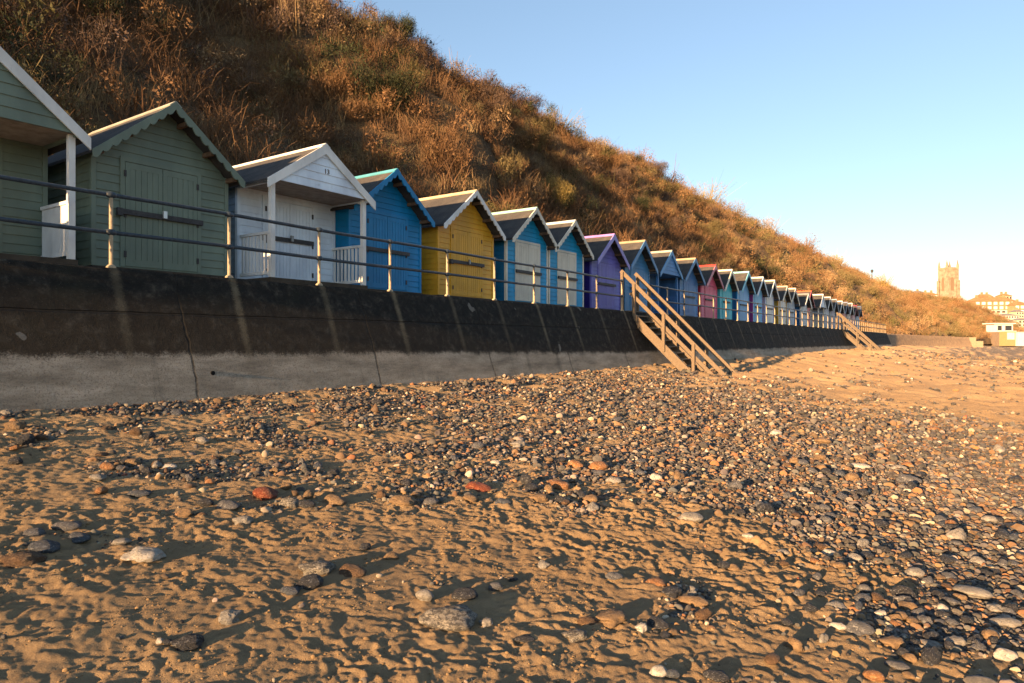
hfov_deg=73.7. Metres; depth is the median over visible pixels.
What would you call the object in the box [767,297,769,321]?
door
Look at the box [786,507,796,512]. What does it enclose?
stone
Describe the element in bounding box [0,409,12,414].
stone
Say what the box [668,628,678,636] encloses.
stone
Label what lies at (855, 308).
beach hut
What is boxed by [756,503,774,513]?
stone
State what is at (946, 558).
stone
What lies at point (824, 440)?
stone
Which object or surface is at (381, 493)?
stone
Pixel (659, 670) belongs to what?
stone
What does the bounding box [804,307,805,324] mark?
door
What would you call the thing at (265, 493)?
stone
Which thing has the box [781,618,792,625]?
stone
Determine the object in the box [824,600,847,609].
stone
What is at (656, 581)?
stone
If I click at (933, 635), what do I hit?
stone
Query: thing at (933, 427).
stone
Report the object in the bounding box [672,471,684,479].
stone
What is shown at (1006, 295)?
town house
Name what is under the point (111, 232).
railing
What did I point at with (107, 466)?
stone
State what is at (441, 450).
stone
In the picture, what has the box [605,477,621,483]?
stone
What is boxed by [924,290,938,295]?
town house
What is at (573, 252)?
beach hut
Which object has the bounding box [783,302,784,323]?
door
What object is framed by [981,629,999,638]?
stone
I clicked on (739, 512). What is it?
stone
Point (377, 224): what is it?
door
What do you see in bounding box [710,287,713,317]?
door
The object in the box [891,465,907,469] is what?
stone
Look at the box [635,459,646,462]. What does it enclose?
stone
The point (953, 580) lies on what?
stone
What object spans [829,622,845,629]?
stone
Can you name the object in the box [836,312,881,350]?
beach stairs
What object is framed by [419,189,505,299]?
beach hut
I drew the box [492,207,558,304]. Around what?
beach hut
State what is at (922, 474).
stone
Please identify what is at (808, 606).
stone
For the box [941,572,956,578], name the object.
stone
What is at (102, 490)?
stone
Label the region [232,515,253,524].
stone
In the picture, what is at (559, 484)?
stone
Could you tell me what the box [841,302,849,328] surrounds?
beach hut
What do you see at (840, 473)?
stone
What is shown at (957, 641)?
stone
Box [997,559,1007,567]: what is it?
stone
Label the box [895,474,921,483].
stone
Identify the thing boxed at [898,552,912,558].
stone
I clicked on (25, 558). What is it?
stone
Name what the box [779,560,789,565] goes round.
stone
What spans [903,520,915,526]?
stone
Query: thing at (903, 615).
stone
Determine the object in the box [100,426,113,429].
stone
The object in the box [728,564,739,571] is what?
stone
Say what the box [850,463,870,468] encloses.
stone
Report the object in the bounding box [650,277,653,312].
door
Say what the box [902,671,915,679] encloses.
stone
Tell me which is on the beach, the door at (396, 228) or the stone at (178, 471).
the stone at (178, 471)
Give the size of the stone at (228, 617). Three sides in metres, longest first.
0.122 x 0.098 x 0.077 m
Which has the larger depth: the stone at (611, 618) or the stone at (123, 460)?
the stone at (123, 460)
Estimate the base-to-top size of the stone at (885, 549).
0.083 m
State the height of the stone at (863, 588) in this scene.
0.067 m
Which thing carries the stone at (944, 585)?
on the beach
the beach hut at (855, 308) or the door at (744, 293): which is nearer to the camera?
the door at (744, 293)
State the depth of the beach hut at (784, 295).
46.79 m
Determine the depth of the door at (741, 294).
39.15 m
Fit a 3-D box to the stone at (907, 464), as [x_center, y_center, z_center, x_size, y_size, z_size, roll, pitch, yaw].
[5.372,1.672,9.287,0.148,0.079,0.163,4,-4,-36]
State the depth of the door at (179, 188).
11.84 m
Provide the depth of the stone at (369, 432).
8.88 m
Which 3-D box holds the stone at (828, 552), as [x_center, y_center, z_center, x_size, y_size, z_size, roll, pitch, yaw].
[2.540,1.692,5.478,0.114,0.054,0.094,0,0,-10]
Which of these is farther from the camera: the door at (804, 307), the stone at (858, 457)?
the door at (804, 307)
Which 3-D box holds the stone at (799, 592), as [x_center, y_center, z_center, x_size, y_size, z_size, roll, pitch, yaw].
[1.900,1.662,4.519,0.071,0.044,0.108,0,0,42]
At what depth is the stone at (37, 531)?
4.69 m
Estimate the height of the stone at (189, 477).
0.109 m
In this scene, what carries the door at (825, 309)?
in the beach hut at (828, 302)
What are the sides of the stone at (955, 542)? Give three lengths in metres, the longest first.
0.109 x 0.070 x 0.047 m
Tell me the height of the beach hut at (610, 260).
2.931 m
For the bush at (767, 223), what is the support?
on the hillside
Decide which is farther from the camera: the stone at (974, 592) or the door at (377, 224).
the door at (377, 224)
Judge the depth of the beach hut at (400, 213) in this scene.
15.95 m
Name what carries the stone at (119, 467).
on the shingle
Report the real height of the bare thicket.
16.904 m
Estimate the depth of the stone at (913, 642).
3.88 m
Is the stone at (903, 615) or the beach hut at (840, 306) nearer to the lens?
the stone at (903, 615)
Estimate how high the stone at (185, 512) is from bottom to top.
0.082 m
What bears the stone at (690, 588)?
on the beach
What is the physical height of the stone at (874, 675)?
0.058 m
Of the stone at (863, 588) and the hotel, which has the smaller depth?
the stone at (863, 588)
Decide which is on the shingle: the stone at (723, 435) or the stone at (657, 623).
the stone at (723, 435)
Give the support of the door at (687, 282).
in the beach hut at (691, 272)
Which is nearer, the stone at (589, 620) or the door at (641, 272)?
the stone at (589, 620)
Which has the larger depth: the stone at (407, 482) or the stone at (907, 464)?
the stone at (907, 464)
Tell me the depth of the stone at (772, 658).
3.54 m
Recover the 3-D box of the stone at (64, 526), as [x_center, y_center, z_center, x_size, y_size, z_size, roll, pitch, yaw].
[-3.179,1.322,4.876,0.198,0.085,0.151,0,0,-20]
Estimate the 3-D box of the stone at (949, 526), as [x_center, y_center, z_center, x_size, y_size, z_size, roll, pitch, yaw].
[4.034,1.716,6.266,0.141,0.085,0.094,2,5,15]
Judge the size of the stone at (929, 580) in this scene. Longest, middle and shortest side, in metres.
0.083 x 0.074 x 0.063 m
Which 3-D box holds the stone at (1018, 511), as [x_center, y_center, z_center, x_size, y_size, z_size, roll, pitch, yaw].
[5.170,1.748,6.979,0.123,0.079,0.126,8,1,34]
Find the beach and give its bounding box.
[0,344,1023,682]
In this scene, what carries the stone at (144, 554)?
on the beach
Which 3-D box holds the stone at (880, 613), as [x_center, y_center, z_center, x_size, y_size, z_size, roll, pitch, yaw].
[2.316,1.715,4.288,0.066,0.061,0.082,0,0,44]
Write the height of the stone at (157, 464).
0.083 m
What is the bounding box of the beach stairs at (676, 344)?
[620,270,735,374]
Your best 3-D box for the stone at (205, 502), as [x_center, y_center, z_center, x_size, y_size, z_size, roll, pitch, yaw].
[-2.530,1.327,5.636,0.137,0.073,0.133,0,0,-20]
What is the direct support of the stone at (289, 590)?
on the beach
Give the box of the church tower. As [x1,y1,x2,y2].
[937,259,960,298]
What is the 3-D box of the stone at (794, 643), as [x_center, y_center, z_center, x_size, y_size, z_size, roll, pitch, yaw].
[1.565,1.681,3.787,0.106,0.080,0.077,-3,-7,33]
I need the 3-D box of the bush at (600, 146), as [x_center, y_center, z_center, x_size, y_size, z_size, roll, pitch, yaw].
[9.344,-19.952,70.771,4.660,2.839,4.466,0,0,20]
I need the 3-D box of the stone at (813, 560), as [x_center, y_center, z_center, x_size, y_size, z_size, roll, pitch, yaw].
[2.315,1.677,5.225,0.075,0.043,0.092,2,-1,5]
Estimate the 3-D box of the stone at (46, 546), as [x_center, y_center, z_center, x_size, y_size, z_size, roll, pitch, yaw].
[-3.077,1.351,4.495,0.207,0.100,0.200,0,0,-4]
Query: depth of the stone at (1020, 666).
3.64 m
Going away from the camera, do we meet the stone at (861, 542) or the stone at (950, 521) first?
the stone at (861, 542)
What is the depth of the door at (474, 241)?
18.66 m
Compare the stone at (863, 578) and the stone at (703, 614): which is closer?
the stone at (703, 614)
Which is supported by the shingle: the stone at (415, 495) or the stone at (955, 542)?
the stone at (415, 495)
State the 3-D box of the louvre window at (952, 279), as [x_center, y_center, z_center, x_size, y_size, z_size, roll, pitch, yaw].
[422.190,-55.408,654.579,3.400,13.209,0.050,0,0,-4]
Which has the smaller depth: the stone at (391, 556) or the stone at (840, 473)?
the stone at (391, 556)
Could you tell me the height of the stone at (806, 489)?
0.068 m
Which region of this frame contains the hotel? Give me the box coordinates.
[966,295,1015,313]
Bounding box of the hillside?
[1,0,1019,343]
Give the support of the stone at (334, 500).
on the beach
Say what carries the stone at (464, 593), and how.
on the beach
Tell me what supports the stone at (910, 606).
on the beach
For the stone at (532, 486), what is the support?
on the beach
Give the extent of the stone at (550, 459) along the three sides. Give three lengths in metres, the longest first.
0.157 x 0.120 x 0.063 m
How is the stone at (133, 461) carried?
on the beach
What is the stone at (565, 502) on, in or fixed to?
on the beach
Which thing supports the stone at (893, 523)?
on the beach
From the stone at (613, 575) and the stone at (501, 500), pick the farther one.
the stone at (501, 500)
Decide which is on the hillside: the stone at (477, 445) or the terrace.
the terrace
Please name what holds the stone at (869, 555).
on the beach
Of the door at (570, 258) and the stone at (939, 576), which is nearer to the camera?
the stone at (939, 576)
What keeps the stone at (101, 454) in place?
on the beach
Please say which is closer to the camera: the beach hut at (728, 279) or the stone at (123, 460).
the stone at (123, 460)
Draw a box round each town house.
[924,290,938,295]
[978,292,992,296]
[994,292,1011,298]
[1006,299,1023,313]
[1009,307,1023,317]
[1010,318,1023,326]
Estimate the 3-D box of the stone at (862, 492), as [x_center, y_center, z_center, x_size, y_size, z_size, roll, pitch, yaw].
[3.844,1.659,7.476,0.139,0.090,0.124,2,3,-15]
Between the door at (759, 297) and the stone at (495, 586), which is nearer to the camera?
the stone at (495, 586)
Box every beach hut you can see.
[0,46,90,264]
[48,101,244,276]
[228,143,375,288]
[330,168,434,293]
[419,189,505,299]
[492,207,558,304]
[546,220,593,307]
[584,233,629,310]
[619,240,657,312]
[650,250,682,314]
[660,258,704,316]
[698,264,723,318]
[717,269,738,319]
[732,271,755,321]
[749,277,768,322]
[763,280,779,323]
[774,286,791,324]
[787,288,799,324]
[795,293,811,325]
[797,290,814,326]
[810,294,826,327]
[813,297,832,327]
[829,299,838,328]
[835,301,844,328]
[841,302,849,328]
[846,303,853,329]
[851,305,858,330]
[855,306,862,328]
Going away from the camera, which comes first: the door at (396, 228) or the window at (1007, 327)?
the door at (396, 228)
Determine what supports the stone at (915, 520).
on the beach
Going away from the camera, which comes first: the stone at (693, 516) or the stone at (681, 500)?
the stone at (693, 516)
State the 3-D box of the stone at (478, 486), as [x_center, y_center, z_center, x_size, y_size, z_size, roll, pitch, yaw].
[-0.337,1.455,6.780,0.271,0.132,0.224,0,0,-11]
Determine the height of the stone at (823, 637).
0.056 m
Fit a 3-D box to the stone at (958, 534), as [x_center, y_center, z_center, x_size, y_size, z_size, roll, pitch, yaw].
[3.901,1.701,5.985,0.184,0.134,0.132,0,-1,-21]
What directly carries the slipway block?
on the beach
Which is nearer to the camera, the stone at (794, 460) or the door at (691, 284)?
the stone at (794, 460)
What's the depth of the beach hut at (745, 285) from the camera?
39.15 m
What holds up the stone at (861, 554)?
on the shingle
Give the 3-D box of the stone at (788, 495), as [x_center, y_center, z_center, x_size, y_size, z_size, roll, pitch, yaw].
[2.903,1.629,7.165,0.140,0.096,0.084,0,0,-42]
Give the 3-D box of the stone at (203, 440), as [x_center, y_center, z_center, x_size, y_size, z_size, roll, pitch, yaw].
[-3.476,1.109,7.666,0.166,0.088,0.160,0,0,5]
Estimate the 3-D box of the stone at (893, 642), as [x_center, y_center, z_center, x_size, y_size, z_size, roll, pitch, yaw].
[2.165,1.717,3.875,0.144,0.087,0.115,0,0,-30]
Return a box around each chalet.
[998,331,1015,345]
[1015,332,1023,345]
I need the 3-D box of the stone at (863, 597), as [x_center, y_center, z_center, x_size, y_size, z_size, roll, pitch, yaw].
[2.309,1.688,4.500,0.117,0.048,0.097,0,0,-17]
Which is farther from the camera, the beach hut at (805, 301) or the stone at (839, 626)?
the beach hut at (805, 301)
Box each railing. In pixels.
[0,174,623,310]
[649,284,839,328]
[846,318,885,332]
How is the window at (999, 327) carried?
in the pavilion
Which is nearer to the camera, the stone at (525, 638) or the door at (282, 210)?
the stone at (525, 638)
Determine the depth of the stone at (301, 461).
7.17 m
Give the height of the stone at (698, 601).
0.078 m
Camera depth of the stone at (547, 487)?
6.79 m
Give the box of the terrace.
[1001,314,1019,320]
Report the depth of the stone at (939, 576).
4.97 m
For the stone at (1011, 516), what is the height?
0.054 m
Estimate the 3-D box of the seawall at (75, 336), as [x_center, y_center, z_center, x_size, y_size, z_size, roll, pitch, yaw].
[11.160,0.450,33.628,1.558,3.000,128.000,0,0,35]
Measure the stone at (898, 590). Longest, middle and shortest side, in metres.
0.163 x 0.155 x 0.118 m
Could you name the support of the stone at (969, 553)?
on the beach
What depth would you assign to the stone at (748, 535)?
5.66 m
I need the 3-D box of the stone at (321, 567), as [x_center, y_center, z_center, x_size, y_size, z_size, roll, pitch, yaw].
[-1.265,1.491,4.453,0.232,0.119,0.186,0,0,-32]
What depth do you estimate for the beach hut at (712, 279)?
34.46 m
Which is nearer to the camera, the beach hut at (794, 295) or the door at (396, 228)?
the door at (396, 228)
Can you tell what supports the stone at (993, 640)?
on the shingle
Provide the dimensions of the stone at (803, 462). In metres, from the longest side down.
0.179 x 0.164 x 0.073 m
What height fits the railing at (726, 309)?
1.100 m
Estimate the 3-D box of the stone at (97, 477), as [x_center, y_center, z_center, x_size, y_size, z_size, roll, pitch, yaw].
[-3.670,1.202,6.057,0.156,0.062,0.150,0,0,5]
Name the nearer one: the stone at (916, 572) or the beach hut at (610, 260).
the stone at (916, 572)
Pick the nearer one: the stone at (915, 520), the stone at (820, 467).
the stone at (915, 520)
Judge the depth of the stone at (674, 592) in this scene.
4.40 m
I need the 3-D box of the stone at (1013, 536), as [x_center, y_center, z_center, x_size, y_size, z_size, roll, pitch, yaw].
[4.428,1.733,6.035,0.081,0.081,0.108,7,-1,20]
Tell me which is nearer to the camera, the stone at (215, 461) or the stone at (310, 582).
the stone at (310, 582)
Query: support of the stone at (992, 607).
on the beach
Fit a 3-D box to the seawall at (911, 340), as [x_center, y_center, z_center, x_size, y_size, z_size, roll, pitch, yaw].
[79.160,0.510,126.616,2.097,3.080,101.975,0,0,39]
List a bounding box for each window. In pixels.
[951,277,953,290]
[997,325,1001,330]
[1005,325,1011,330]
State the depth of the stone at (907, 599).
4.47 m
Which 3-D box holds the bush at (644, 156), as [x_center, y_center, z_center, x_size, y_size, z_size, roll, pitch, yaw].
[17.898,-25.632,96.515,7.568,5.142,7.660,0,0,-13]
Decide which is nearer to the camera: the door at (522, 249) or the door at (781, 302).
the door at (522, 249)
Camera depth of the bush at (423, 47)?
54.06 m
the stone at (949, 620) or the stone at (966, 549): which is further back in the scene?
the stone at (966, 549)
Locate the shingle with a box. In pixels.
[0,346,1023,682]
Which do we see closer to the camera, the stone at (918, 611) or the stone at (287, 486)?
the stone at (918, 611)
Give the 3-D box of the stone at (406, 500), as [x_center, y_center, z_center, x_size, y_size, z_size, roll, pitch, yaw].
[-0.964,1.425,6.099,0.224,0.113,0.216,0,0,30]
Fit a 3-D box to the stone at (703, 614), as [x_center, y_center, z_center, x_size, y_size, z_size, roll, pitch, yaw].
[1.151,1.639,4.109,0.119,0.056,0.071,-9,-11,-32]
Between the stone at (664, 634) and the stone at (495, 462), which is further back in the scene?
the stone at (495, 462)
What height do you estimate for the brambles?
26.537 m
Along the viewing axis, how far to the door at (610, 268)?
25.45 m
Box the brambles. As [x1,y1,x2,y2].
[0,0,765,278]
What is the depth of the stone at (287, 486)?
6.25 m
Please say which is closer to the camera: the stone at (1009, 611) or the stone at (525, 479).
the stone at (1009, 611)
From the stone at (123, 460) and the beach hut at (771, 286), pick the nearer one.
the stone at (123, 460)
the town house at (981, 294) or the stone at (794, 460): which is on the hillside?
the town house at (981, 294)
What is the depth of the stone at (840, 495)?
7.26 m
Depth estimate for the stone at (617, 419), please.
11.61 m
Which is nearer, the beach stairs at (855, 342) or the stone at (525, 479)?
the stone at (525, 479)
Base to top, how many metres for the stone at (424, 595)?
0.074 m
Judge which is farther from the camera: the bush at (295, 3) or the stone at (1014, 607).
the bush at (295, 3)
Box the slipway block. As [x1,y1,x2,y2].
[969,337,982,347]
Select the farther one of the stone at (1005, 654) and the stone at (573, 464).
the stone at (573, 464)
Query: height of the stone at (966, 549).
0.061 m
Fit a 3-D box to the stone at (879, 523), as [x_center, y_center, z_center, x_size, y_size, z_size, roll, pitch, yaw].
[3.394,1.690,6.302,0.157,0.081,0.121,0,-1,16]
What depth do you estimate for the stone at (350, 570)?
4.42 m
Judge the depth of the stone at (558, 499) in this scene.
6.43 m
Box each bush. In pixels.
[236,0,354,37]
[405,34,439,58]
[439,45,481,88]
[535,173,579,205]
[545,106,585,136]
[585,137,624,156]
[623,147,661,168]
[662,160,687,193]
[687,172,742,204]
[725,199,750,218]
[753,216,786,235]
[798,232,828,252]
[830,250,849,265]
[871,268,896,288]
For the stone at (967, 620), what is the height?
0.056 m
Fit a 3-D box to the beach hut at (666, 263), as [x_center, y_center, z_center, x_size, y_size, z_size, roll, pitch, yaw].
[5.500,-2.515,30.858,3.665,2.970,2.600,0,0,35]
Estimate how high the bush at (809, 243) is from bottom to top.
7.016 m
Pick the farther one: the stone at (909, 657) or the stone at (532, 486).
the stone at (532, 486)
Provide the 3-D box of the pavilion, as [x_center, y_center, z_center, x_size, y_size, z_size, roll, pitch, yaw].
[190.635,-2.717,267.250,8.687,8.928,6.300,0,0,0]
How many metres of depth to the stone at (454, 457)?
7.89 m
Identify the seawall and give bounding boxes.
[0,258,891,411]
[887,334,971,346]
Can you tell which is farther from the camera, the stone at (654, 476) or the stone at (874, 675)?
the stone at (654, 476)
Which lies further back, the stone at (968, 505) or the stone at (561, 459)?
the stone at (561, 459)
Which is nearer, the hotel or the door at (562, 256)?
the door at (562, 256)
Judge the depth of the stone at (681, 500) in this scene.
6.64 m
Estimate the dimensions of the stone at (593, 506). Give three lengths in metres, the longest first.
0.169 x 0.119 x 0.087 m
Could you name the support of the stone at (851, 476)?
on the shingle
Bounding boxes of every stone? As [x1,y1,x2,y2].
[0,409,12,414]
[0,550,46,567]
[3,421,26,429]
[7,457,22,464]
[9,445,22,449]
[15,433,34,444]
[22,527,45,535]
[28,539,60,552]
[34,434,45,440]
[51,521,81,531]
[58,429,67,433]
[68,532,90,543]
[89,474,106,480]
[95,452,108,456]
[95,486,107,493]
[99,462,115,469]
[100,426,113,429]
[111,538,131,544]
[116,465,124,470]
[120,546,165,562]
[121,457,131,464]
[125,458,139,466]
[127,490,151,497]
[129,428,142,435]
[141,467,153,474]
[142,432,155,440]
[152,460,162,468]
[156,637,163,643]
[161,464,176,469]
[162,639,172,645]
[170,409,185,415]
[170,633,204,651]
[173,468,185,475]
[177,508,192,516]
[184,473,193,481]
[195,436,208,443]
[197,498,213,506]
[210,459,220,465]
[216,500,239,509]
[218,609,241,624]
[232,449,242,453]
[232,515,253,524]
[252,486,277,500]
[269,467,279,472]
[279,497,298,507]
[280,586,300,595]
[281,483,291,489]
[296,574,323,589]
[298,458,305,463]
[298,500,314,507]
[298,560,335,575]
[303,490,314,498]
[313,461,321,467]
[322,494,345,505]
[327,468,339,475]
[339,563,366,576]
[359,543,370,550]
[362,429,374,434]
[372,399,382,403]
[376,490,386,497]
[384,552,398,559]
[389,495,416,505]
[400,478,411,486]
[411,492,419,498]
[415,589,433,601]
[418,604,477,631]
[422,497,438,504]
[437,448,445,452]
[438,414,445,419]
[449,455,460,460]
[451,587,477,600]
[463,494,478,502]
[465,481,491,491]
[471,442,484,448]
[478,617,492,627]
[488,582,502,590]
[490,460,500,464]
[495,498,511,503]
[507,576,517,581]
[510,440,526,447]
[514,634,534,642]
[520,474,532,484]
[524,483,538,490]
[528,493,548,502]
[537,559,549,568]
[543,457,553,461]
[544,484,552,490]
[545,479,569,489]
[553,495,565,502]
[556,457,565,461]
[561,499,569,504]
[561,628,586,642]
[567,460,583,467]
[576,490,585,498]
[577,616,597,624]
[584,494,597,502]
[587,502,599,511]
[588,461,608,469]
[591,470,604,475]
[595,608,627,628]
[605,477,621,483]
[605,572,622,579]
[611,417,621,421]
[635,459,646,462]
[635,470,644,475]
[635,622,647,633]
[645,577,665,586]
[647,616,668,629]
[649,664,666,677]
[650,473,661,479]
[660,630,669,637]
[661,586,682,598]
[666,669,680,678]
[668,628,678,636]
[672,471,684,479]
[678,498,686,503]
[678,512,703,521]
[678,595,708,606]
[679,426,686,432]
[687,586,697,590]
[688,589,696,595]
[695,608,711,619]
[702,669,729,682]
[717,561,729,568]
[719,433,729,437]
[728,480,741,488]
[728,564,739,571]
[735,509,745,516]
[742,533,753,538]
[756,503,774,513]
[764,652,780,664]
[770,430,781,434]
[776,549,790,554]
[778,455,787,460]
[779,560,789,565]
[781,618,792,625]
[783,492,792,498]
[784,636,804,651]
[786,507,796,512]
[789,457,798,463]
[791,512,800,517]
[793,589,805,596]
[797,487,810,491]
[798,459,808,464]
[802,602,817,612]
[806,467,817,472]
[810,557,818,563]
[811,487,819,491]
[812,572,821,580]
[813,454,825,459]
[814,438,831,443]
[814,465,826,469]
[814,543,827,550]
[815,590,825,595]
[819,503,830,510]
[819,515,831,523]
[819,633,828,643]
[820,468,831,473]
[821,549,834,555]
[824,512,836,518]
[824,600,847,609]
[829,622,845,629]
[831,562,846,568]
[833,470,844,476]
[836,492,847,498]
[844,526,854,531]
[845,472,858,480]
[845,620,874,635]
[846,553,863,561]
[848,504,858,510]
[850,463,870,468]
[854,454,866,459]
[854,593,871,601]
[854,600,862,609]
[856,489,868,496]
[856,538,869,546]
[856,584,871,593]
[857,575,869,582]
[858,552,866,558]
[862,669,885,681]
[863,552,874,558]
[870,520,888,527]
[871,444,883,447]
[871,592,883,601]
[874,609,886,617]
[876,546,891,553]
[878,635,905,649]
[884,660,909,670]
[885,626,893,632]
[888,614,902,620]
[889,521,903,527]
[889,585,916,597]
[889,619,900,626]
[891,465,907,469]
[893,595,911,601]
[894,611,907,619]
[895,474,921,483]
[896,647,908,655]
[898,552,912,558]
[898,601,917,610]
[901,462,911,466]
[902,653,917,663]
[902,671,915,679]
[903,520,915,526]
[904,597,913,602]
[905,567,924,577]
[906,616,921,625]
[907,639,920,646]
[908,481,916,489]
[909,517,919,522]
[911,608,925,615]
[915,471,925,476]
[917,614,932,624]
[920,639,942,647]
[921,576,933,584]
[921,646,941,665]
[922,631,939,640]
[926,426,939,429]
[931,590,947,597]
[933,515,946,521]
[934,619,944,623]
[935,574,945,578]
[936,610,951,618]
[937,603,948,611]
[940,554,955,563]
[940,583,952,589]
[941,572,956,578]
[941,596,960,605]
[943,524,959,529]
[943,635,966,646]
[943,640,953,648]
[944,617,959,625]
[945,519,958,525]
[945,528,966,541]
[947,578,957,582]
[948,540,962,545]
[949,652,959,658]
[951,593,967,600]
[952,585,993,598]
[961,615,973,624]
[964,464,977,467]
[964,547,973,551]
[966,503,975,507]
[966,551,978,556]
[967,507,983,513]
[967,634,983,643]
[968,530,980,534]
[970,556,985,563]
[970,643,986,651]
[972,639,980,645]
[980,569,992,576]
[981,515,998,522]
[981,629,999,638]
[985,603,1002,611]
[987,636,998,644]
[989,569,1001,575]
[989,615,1022,627]
[993,444,1005,452]
[993,528,1009,538]
[993,648,1017,661]
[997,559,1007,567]
[999,642,1011,648]
[1001,606,1016,615]
[1004,603,1018,611]
[1005,513,1016,518]
[1005,522,1014,526]
[1007,476,1021,481]
[1008,533,1017,540]
[1008,560,1018,565]
[1010,589,1023,597]
[1011,508,1023,516]
[1012,553,1023,559]
[1012,663,1023,671]
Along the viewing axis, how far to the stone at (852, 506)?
6.78 m
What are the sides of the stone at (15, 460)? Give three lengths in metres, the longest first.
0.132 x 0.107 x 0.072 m
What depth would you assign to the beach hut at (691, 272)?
31.93 m
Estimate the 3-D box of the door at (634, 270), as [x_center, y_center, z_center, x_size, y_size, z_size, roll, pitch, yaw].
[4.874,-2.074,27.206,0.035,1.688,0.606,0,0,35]
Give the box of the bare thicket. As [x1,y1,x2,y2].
[199,0,743,242]
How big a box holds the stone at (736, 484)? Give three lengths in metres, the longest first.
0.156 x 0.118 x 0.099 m
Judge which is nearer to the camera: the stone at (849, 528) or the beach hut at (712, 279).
the stone at (849, 528)
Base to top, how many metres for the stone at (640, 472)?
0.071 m
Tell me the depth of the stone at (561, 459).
8.20 m
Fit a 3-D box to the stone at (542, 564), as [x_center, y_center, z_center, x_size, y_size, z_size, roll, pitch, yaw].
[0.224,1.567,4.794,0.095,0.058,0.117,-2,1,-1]
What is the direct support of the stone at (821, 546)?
on the beach
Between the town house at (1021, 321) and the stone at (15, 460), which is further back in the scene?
the town house at (1021, 321)
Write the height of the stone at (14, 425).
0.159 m
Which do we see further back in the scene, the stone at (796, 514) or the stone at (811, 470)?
the stone at (811, 470)
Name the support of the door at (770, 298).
in the beach hut at (771, 286)
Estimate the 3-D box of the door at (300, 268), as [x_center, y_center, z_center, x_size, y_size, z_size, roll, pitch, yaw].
[-4.468,-2.049,14.494,0.050,1.638,0.592,0,0,35]
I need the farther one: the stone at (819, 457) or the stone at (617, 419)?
the stone at (617, 419)
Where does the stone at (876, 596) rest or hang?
on the beach
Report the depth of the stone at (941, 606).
4.36 m
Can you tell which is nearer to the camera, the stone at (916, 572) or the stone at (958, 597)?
the stone at (958, 597)
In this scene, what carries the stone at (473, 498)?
on the beach
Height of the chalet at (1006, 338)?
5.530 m
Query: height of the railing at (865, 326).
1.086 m
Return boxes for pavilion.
[982,323,1015,345]
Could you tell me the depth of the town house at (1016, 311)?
480.00 m
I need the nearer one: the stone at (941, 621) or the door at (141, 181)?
the stone at (941, 621)
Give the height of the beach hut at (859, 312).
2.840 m
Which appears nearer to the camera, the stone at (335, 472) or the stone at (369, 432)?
the stone at (335, 472)
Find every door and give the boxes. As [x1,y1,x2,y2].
[124,162,162,268]
[163,170,198,271]
[265,199,289,278]
[290,204,313,280]
[367,213,386,288]
[387,217,406,289]
[452,229,466,295]
[467,232,481,296]
[517,242,527,300]
[528,244,538,301]
[559,252,566,304]
[567,254,574,304]
[599,262,606,307]
[607,264,613,308]
[631,268,637,309]
[638,269,643,310]
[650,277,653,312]
[685,281,688,314]
[689,281,693,315]
[705,286,709,316]
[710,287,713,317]
[723,289,725,317]
[726,290,728,318]
[740,291,742,319]
[743,292,746,319]
[755,295,757,320]
[758,295,760,321]
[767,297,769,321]
[770,298,771,322]
[780,301,782,323]
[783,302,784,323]
[791,303,792,324]
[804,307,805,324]
[807,308,808,325]
[825,309,826,327]
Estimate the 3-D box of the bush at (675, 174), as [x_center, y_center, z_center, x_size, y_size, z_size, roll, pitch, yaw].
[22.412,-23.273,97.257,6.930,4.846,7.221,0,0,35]
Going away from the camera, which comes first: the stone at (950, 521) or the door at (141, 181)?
the stone at (950, 521)
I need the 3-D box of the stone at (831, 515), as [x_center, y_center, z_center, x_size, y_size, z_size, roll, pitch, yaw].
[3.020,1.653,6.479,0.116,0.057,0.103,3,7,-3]
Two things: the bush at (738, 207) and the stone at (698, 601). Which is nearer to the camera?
the stone at (698, 601)
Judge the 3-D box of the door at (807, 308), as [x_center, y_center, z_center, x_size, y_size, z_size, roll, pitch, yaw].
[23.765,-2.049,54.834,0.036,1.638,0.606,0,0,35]
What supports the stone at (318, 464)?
on the beach
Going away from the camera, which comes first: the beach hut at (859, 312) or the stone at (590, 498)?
the stone at (590, 498)
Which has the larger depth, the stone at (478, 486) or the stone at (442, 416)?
the stone at (442, 416)
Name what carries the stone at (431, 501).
on the beach
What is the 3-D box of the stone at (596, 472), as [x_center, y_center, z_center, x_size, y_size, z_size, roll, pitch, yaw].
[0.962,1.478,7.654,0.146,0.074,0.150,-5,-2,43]
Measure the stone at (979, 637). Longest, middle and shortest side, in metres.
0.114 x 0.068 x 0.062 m
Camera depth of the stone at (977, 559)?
5.36 m
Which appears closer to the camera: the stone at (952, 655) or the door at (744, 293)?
the stone at (952, 655)
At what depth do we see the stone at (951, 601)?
4.48 m
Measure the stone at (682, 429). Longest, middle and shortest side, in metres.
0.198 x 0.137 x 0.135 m
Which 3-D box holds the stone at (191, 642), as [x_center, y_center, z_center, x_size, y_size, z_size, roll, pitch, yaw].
[-1.607,1.511,3.398,0.119,0.104,0.149,0,0,34]
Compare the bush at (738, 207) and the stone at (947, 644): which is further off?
the bush at (738, 207)
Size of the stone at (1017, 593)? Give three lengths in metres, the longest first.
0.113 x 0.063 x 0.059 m
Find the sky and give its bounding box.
[325,0,1023,301]
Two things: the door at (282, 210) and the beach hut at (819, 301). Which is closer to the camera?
the door at (282, 210)
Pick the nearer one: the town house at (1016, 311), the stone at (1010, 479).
the stone at (1010, 479)
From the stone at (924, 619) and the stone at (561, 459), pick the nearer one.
the stone at (924, 619)

